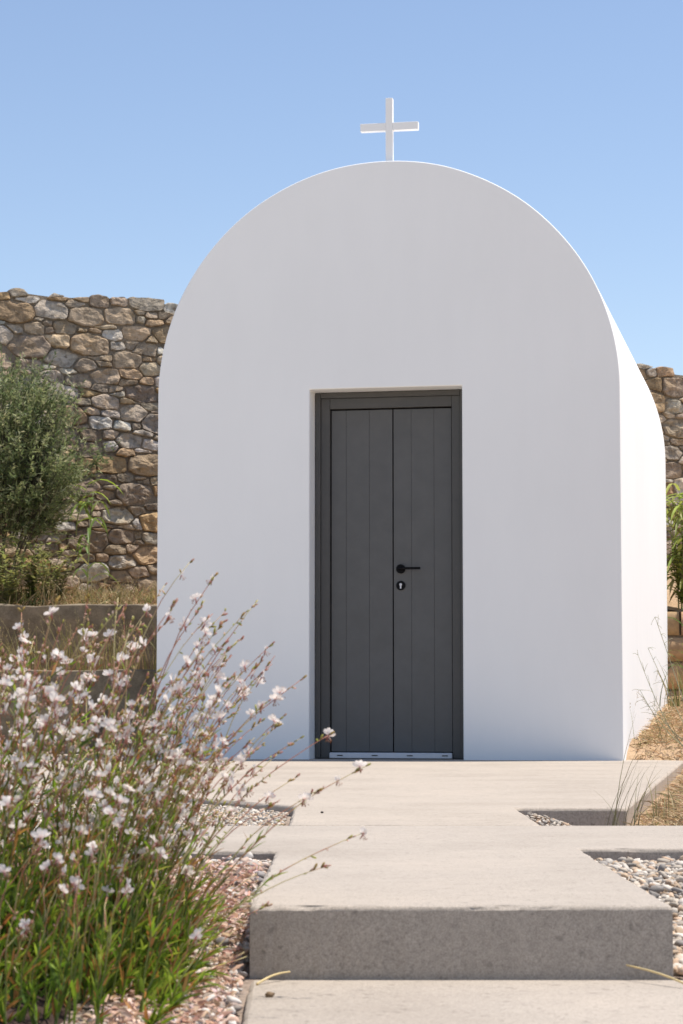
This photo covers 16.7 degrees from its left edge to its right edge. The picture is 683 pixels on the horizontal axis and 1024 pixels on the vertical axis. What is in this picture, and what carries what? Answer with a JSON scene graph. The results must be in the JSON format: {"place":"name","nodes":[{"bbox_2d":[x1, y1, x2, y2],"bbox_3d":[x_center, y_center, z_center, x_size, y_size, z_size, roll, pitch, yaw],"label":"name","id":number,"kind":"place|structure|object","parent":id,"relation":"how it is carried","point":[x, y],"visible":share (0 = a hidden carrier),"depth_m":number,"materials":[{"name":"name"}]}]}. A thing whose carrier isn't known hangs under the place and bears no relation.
{"place":"outdoors","nodes":[
{"label":"outdoors","id":0,"kind":"place"},
{"bbox_2d":[0,627,30,666],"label":"grass tuft","id":1,"kind":"object","parent":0,"point":[6,652],"visible":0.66,"depth_m":15.34,"materials":[{"name":"plant"}]},
{"bbox_2d":[0,754,682,825],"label":"landing slab","id":2,"kind":"structure","parent":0,"point":[413,792],"depth_m":8.43,"materials":[{"name":"concrete"}]},
{"bbox_2d":[0,669,156,753],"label":"terrace wall","id":3,"kind":"structure","parent":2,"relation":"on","point":[138,678],"depth_m":14.95,"materials":[{"name":"concrete"}]},
{"bbox_2d":[0,0,682,374],"label":"sky","id":4,"kind":"structure","parent":0,"point":[135,134],"materials":[{"name":"blue"}]},
{"bbox_2d":[156,98,667,760],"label":"chapel","id":5,"kind":"structure","parent":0,"point":[410,470],"depth_m":13.49,"materials":[{"name":"white paint"}]},
{"bbox_2d":[331,409,393,751],"bbox_3d":[0.124,0.398,13.588,0.363,1.995,0.044,-1,-5,11],"label":"door leaf","id":6,"kind":"structure","parent":5,"relation":"in","point":[362,440],"depth_m":13.57,"materials":[{"name":"grey paint"}]},
{"bbox_2d":[394,408,452,751],"bbox_3d":[0.470,0.390,13.490,0.342,1.995,0.101,-1,-5,11],"label":"door leaf","id":7,"kind":"structure","parent":5,"relation":"in","point":[423,631],"depth_m":13.49,"materials":[{"name":"grey paint"}]},
{"bbox_2d":[595,856,682,974],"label":"gravel","id":8,"kind":"structure","parent":0,"point":[660,879],"depth_m":4.52,"materials":[{"name":"grey gravel"}]},
{"bbox_2d":[624,770,682,825],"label":"dry bank","id":9,"kind":"structure","parent":0,"point":[662,798],"depth_m":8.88,"materials":[{"name":"beige plant"}]},
{"bbox_2d":[1,795,571,837],"bbox_3d":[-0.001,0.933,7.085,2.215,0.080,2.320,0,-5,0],"label":"gravel","id":10,"kind":"structure","parent":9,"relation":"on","point":[263,817],"depth_m":6.68,"materials":[{"name":"grey gravel"}]},
{"bbox_2d":[607,715,668,825],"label":"wild grass","id":11,"kind":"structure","parent":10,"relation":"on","point":[625,785],"depth_m":6.21,"materials":[{"name":"plant"}]},
{"bbox_2d":[601,761,677,825],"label":"wild grass","id":12,"kind":"structure","parent":9,"relation":"on","point":[635,818],"depth_m":6.43,"materials":[{"name":"plant"}]},
{"bbox_2d":[626,694,682,760],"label":"dry bank","id":13,"kind":"structure","parent":0,"point":[632,750],"depth_m":13.36,"materials":[{"name":"beige plant"}]},
{"bbox_2d":[630,691,682,744],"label":"wild grass","id":14,"kind":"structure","parent":13,"relation":"on","point":[663,722],"depth_m":13.58,"materials":[{"name":"plant"}]},
{"bbox_2d":[633,617,682,745],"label":"wispy weed","id":15,"kind":"object","parent":13,"relation":"on","point":[679,742],"visible":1,"depth_m":11.61,"materials":[{"name":"brown plant"}]},
{"bbox_2d":[654,655,682,706],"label":"wild grass","id":16,"kind":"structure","parent":13,"relation":"on","point":[676,701],"depth_m":15.79,"materials":[{"name":"plant"}]},
{"bbox_2d":[667,612,682,695],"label":"terrace wall","id":17,"kind":"structure","parent":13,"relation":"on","point":[675,633],"depth_m":17.99,"materials":[{"name":"stone"}]},
{"bbox_2d":[636,773,682,819],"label":"wild grass","id":18,"kind":"structure","parent":0,"point":[664,813],"depth_m":6.69,"materials":[{"name":"plant"}]},
{"bbox_2d":[667,566,682,611],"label":"terrace soil","id":19,"kind":"structure","parent":0,"point":[672,605],"depth_m":19.05,"materials":[{"name":"beige soil"}]},
{"bbox_2d":[666,483,682,607],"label":"reed plant","id":20,"kind":"object","parent":19,"relation":"on","point":[671,512],"visible":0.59,"depth_m":18.45,"materials":[{"name":"green plant"}]},
{"bbox_2d":[666,537,682,603],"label":"leafy weed","id":21,"kind":"object","parent":19,"relation":"on","point":[678,561],"visible":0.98,"depth_m":18.36,"materials":[{"name":"green plant"}]},
{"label":"terrace soil","id":22,"kind":"structure","parent":0,"visible":0},
{"bbox_2d":[0,529,25,596],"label":"leafy weed","id":23,"kind":"object","parent":22,"relation":"on","point":[4,547],"visible":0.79,"depth_m":16.48,"materials":[{"name":"green plant"}]},
{"bbox_2d":[0,560,29,603],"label":"grass tuft","id":24,"kind":"object","parent":22,"relation":"on","point":[15,587],"visible":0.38,"depth_m":16.62,"materials":[{"name":"plant"}]},
{"bbox_2d":[0,542,55,603],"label":"leafy weed","id":25,"kind":"object","parent":22,"relation":"on","point":[7,595],"visible":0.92,"depth_m":16.29,"materials":[{"name":"green plant"}]},
{"bbox_2d":[12,542,52,600],"bbox_3d":[-2.214,0.447,16.541,0.244,0.484,0.339,-2,-5,21],"label":"leafy weed","id":26,"kind":"object","parent":22,"relation":"on","point":[31,584],"visible":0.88,"depth_m":16.50,"materials":[{"name":"green plant"}]},
{"bbox_2d":[16,577,51,605],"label":"grass tuft","id":27,"kind":"object","parent":22,"relation":"on","point":[27,596],"visible":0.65,"depth_m":16.40,"materials":[{"name":"plant"}]},
{"bbox_2d":[17,538,85,603],"bbox_3d":[-2.038,0.440,16.303,0.471,0.521,0.558,0,-5,0],"label":"leafy weed","id":28,"kind":"object","parent":22,"relation":"on","point":[44,573],"visible":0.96,"depth_m":16.33,"materials":[{"name":"green plant"}]},
{"bbox_2d":[30,576,73,605],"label":"grass tuft","id":29,"kind":"object","parent":22,"relation":"on","point":[53,598],"visible":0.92,"depth_m":16.25,"materials":[{"name":"plant"}]},
{"bbox_2d":[45,553,74,600],"bbox_3d":[-1.987,0.487,16.462,0.249,0.393,0.169,-2,-5,28],"label":"leafy weed","id":30,"kind":"object","parent":22,"relation":"on","point":[64,582],"visible":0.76,"depth_m":16.45,"materials":[{"name":"green plant"}]},
{"bbox_2d":[0,342,121,597],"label":"shrub","id":31,"kind":"object","parent":22,"relation":"on","point":[33,492],"visible":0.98,"depth_m":16.85,"materials":[{"name":"green plant"}]},
{"bbox_2d":[0,582,156,605],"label":"dry grass","id":32,"kind":"structure","parent":22,"relation":"on","point":[69,600],"depth_m":16.64,"materials":[{"name":"plant"}]},
{"bbox_2d":[48,497,121,591],"bbox_3d":[-1.892,0.252,17.072,0.413,0.800,0.648,-2,-5,23],"label":"reed plant","id":33,"kind":"object","parent":22,"relation":"on","point":[89,528],"visible":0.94,"depth_m":17.07,"materials":[{"name":"green plant"}]},
{"bbox_2d":[69,571,111,603],"bbox_3d":[-1.780,0.566,16.455,0.348,0.309,0.328,1,-5,-10],"label":"grass tuft","id":34,"kind":"object","parent":22,"relation":"on","point":[78,591],"visible":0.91,"depth_m":16.44,"materials":[{"name":"plant"}]},
{"bbox_2d":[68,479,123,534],"bbox_3d":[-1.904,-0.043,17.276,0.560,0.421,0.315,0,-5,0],"label":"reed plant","id":35,"kind":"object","parent":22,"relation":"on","point":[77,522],"visible":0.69,"depth_m":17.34,"materials":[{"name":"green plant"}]},
{"bbox_2d":[94,577,141,603],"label":"grass tuft","id":36,"kind":"object","parent":22,"relation":"on","point":[118,594],"visible":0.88,"depth_m":16.36,"materials":[{"name":"plant"}]},
{"bbox_2d":[131,580,156,604],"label":"grass tuft","id":37,"kind":"object","parent":22,"relation":"on","point":[149,596],"visible":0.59,"depth_m":16.52,"materials":[{"name":"plant"}]},
{"label":"ground","id":38,"kind":"structure","parent":0,"visible":0},
{"bbox_2d":[2,822,271,1023],"bbox_3d":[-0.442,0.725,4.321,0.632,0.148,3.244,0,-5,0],"label":"gravel","id":39,"kind":"structure","parent":38,"relation":"on","point":[236,1002],"depth_m":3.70,"materials":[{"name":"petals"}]},
{"bbox_2d":[0,960,82,1023],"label":"planting bed","id":40,"kind":"object","parent":39,"relation":"on","point":[40,1002],"visible":0.06,"depth_m":3.19,"materials":[{"name":"gravel"},{"name":"beige gravel"}]},
{"bbox_2d":[0,558,370,1023],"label":"flowering bush","id":41,"kind":"object","parent":40,"relation":"on","point":[60,915],"visible":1,"depth_m":3.42,"materials":[{"name":"green plant"}]},
{"bbox_2d":[0,288,682,611],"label":"stone wall","id":42,"kind":"structure","parent":38,"relation":"on","point":[110,350],"depth_m":18.33,"materials":[{"name":"stone"}]},
{"bbox_2d":[164,826,682,979],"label":"step slab","id":43,"kind":"structure","parent":38,"relation":"on","point":[469,903],"depth_m":3.63,"materials":[{"name":"concrete"}]},
{"bbox_2d":[242,980,682,1023],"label":"slab","id":44,"kind":"structure","parent":38,"relation":"on","point":[475,1002],"depth_m":3.31,"materials":[{"name":"concrete"}]},
{"bbox_2d":[265,992,274,996],"bbox_3d":[-0.104,0.701,3.375,0.015,0.009,0.011,0,-5,0],"label":"pebble","id":45,"kind":"object","parent":44,"relation":"on","point":[269,994],"visible":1,"depth_m":3.37,"materials":[{"name":"brown stone"}]},
{"bbox_2d":[256,971,289,984],"bbox_3d":[-0.104,0.712,3.550,0.004,0.013,0.087,-3,-6,33],"label":"dry straw","id":46,"kind":"object","parent":44,"relation":"on","point":[264,979],"visible":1,"depth_m":3.54,"materials":[{"name":"beige plant"}]},
{"bbox_2d":[626,964,682,983],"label":"dry straw","id":47,"kind":"object","parent":44,"relation":"on","point":[672,978],"visible":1,"depth_m":3.52,"materials":[{"name":"beige plant"}]},
{"bbox_2d":[673,974,682,979],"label":"gravel bed","id":48,"kind":"object","parent":38,"relation":"on","point":[678,976],"depth_m":3.63,"materials":[{"name":"beige gravel"}]},
{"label":"terrace soil","id":49,"kind":"structure","parent":0,"visible":0},
{"bbox_2d":[0,621,74,669],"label":"grass tuft","id":50,"kind":"object","parent":49,"relation":"on","point":[31,664],"visible":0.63,"depth_m":15.64,"materials":[{"name":"plant"}]},
{"bbox_2d":[37,609,108,669],"bbox_3d":[-1.826,0.869,15.444,0.532,0.467,0.410,3,-6,-34],"label":"grass tuft","id":51,"kind":"object","parent":49,"relation":"on","point":[65,653],"visible":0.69,"depth_m":15.45,"materials":[{"name":"plant"}]},
{"bbox_2d":[0,604,156,669],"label":"terrace wall","id":52,"kind":"structure","parent":49,"relation":"on","point":[10,615],"depth_m":15.99,"materials":[{"name":"concrete"}]},
{"bbox_2d":[58,631,126,669],"bbox_3d":[-1.653,0.932,15.359,0.506,0.326,0.402,0,-5,0],"label":"grass tuft","id":53,"kind":"object","parent":49,"relation":"on","point":[101,667],"visible":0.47,"depth_m":15.37,"materials":[{"name":"plant"}]},
{"bbox_2d":[99,617,152,669],"bbox_3d":[-1.479,0.908,15.599,0.375,0.414,0.440,-2,-5,27],"label":"grass tuft","id":54,"kind":"object","parent":49,"relation":"on","point":[117,636],"visible":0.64,"depth_m":15.62,"materials":[{"name":"plant"}]},
{"bbox_2d":[133,616,156,669],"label":"grass tuft","id":55,"kind":"object","parent":49,"relation":"on","point":[155,662],"visible":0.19,"depth_m":15.48,"materials":[{"name":"plant"}]}
]}

